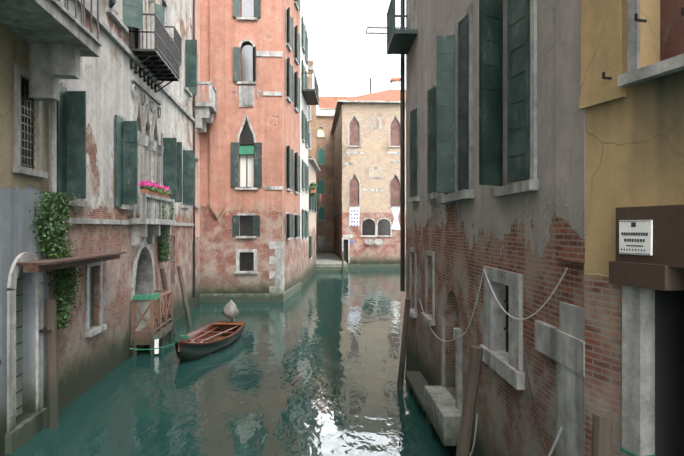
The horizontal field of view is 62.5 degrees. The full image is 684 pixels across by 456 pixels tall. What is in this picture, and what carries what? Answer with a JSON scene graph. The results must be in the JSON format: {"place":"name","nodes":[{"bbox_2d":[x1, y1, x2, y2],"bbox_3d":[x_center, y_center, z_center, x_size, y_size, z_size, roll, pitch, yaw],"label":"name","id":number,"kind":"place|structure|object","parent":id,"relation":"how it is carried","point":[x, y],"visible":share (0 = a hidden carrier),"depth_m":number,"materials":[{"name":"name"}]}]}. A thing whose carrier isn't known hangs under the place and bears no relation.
{"place":"outdoors","nodes":[
{"label":"outdoors","id":0,"kind":"place"},
{"bbox_2d":[3,267,456,455],"bbox_3d":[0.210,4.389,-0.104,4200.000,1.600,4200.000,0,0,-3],"label":"water","id":1,"kind":"structure","parent":0,"point":[313,370],"depth_m":12.29,"materials":[{"name":"teal liquid"}]},
{"bbox_2d":[0,0,101,455],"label":"building","id":2,"kind":"structure","parent":1,"relation":"on","point":[45,45],"depth_m":9.62,"materials":[{"name":"grey paint"}]},
{"bbox_2d":[16,0,196,411],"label":"building","id":3,"kind":"structure","parent":1,"relation":"on","point":[125,119],"depth_m":14.79,"materials":[{"name":"grey paint"}]},
{"bbox_2d":[138,180,172,197],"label":"flowers","id":4,"kind":"object","parent":3,"relation":"on","point":[150,187],"visible":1,"depth_m":16.43,"materials":[{"name":"pink plant"}]},
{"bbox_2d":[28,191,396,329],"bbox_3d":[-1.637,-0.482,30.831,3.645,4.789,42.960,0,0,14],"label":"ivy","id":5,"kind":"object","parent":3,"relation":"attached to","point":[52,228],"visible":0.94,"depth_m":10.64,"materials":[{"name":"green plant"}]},
{"bbox_2d":[130,290,172,356],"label":"pier","id":6,"kind":"structure","parent":1,"relation":"on","point":[152,333],"depth_m":15.87,"materials":[{"name":"brown wood"}]},
{"bbox_2d":[130,300,238,349],"bbox_3d":[-4.173,2.778,16.688,1.133,0.745,5.081,0,0,17],"label":"outboard boat tarp","id":7,"kind":"object","parent":1,"relation":"on","point":[230,311],"visible":1,"depth_m":18.69,"materials":[{"name":"white fabric"}]},
{"bbox_2d":[192,0,216,307],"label":"building","id":8,"kind":"structure","parent":1,"relation":"on","point":[203,112],"depth_m":25.94,"materials":[{"name":"grey paint"}]},
{"bbox_2d":[175,322,245,360],"bbox_3d":[-3.910,3.329,16.857,1.592,0.720,4.340,0,0,-3],"label":"boat hull","id":9,"kind":"object","parent":1,"relation":"on","point":[192,351],"visible":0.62,"depth_m":15.43,"materials":[{"name":"black wood"}]},
{"bbox_2d":[176,318,244,355],"bbox_3d":[-3.914,3.339,16.926,1.592,0.900,4.478,0,0,-3],"label":"boat","id":10,"kind":"object","parent":9,"relation":"attached to","point":[213,331],"visible":0.46,"depth_m":17.91,"materials":[{"name":"brown wood"}]},
{"bbox_2d":[200,0,300,302],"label":"salmon building","id":11,"kind":"structure","parent":1,"relation":"on","point":[250,173],"depth_m":27.28,"materials":[{"name":"paint"}]},
{"bbox_2d":[300,2,318,286],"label":"building","id":12,"kind":"structure","parent":1,"relation":"on","point":[308,96],"depth_m":35.23,"materials":[{"name":"white paint"}]},
{"bbox_2d":[308,61,315,161],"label":"building","id":13,"kind":"structure","parent":1,"relation":"on","point":[312,129],"depth_m":46.83,"materials":[{"name":"beige paint"}]},
{"bbox_2d":[308,156,322,279],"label":"building","id":14,"kind":"structure","parent":1,"relation":"on","point":[312,192],"depth_m":41.79,"materials":[{"name":"beige paint"}]},
{"bbox_2d":[39,266,612,455],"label":"mooring poles","id":15,"kind":"object","parent":1,"relation":"on","point":[602,421],"visible":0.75,"depth_m":10.04,"materials":[{"name":"brown wood"}]},
{"bbox_2d":[318,60,399,114],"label":"rooftops","id":16,"kind":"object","parent":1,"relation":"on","point":[327,105],"depth_m":72.90,"materials":[{"name":"tile"}]},
{"bbox_2d":[330,90,405,267],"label":"brick building","id":17,"kind":"structure","parent":1,"relation":"on","point":[365,130],"depth_m":51.15,"materials":[{"name":"beige brick"}]},
{"bbox_2d":[405,371,431,423],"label":"stone step","id":18,"kind":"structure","parent":1,"relation":"on","point":[417,382],"depth_m":11.68,"materials":[{"name":"grey stone"}]},
{"bbox_2d":[366,0,584,455],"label":"grey building","id":19,"kind":"structure","parent":1,"relation":"on","point":[495,152],"depth_m":6.80,"materials":[{"name":"grey paint"}]},
{"bbox_2d":[419,267,567,455],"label":"ropes","id":20,"kind":"object","parent":19,"relation":"attached to","point":[561,428],"visible":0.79,"depth_m":5.71,"materials":[{"name":"fabric"}]},
{"bbox_2d":[579,0,683,455],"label":"ochre building","id":21,"kind":"structure","parent":1,"relation":"on","point":[631,100],"depth_m":4.10,"materials":[{"name":"yellow paint"}]},
{"bbox_2d":[315,251,348,271],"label":"quay","id":22,"kind":"structure","parent":0,"point":[329,262],"depth_m":47.26,"materials":[{"name":"white stone"}]},
{"bbox_2d":[316,115,333,252],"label":"building","id":23,"kind":"structure","parent":22,"relation":"on","point":[325,187],"depth_m":67.90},
{"bbox_2d":[300,0,405,114],"label":"sky","id":24,"kind":"structure","parent":0,"point":[339,42],"materials":[{"name":"white"}]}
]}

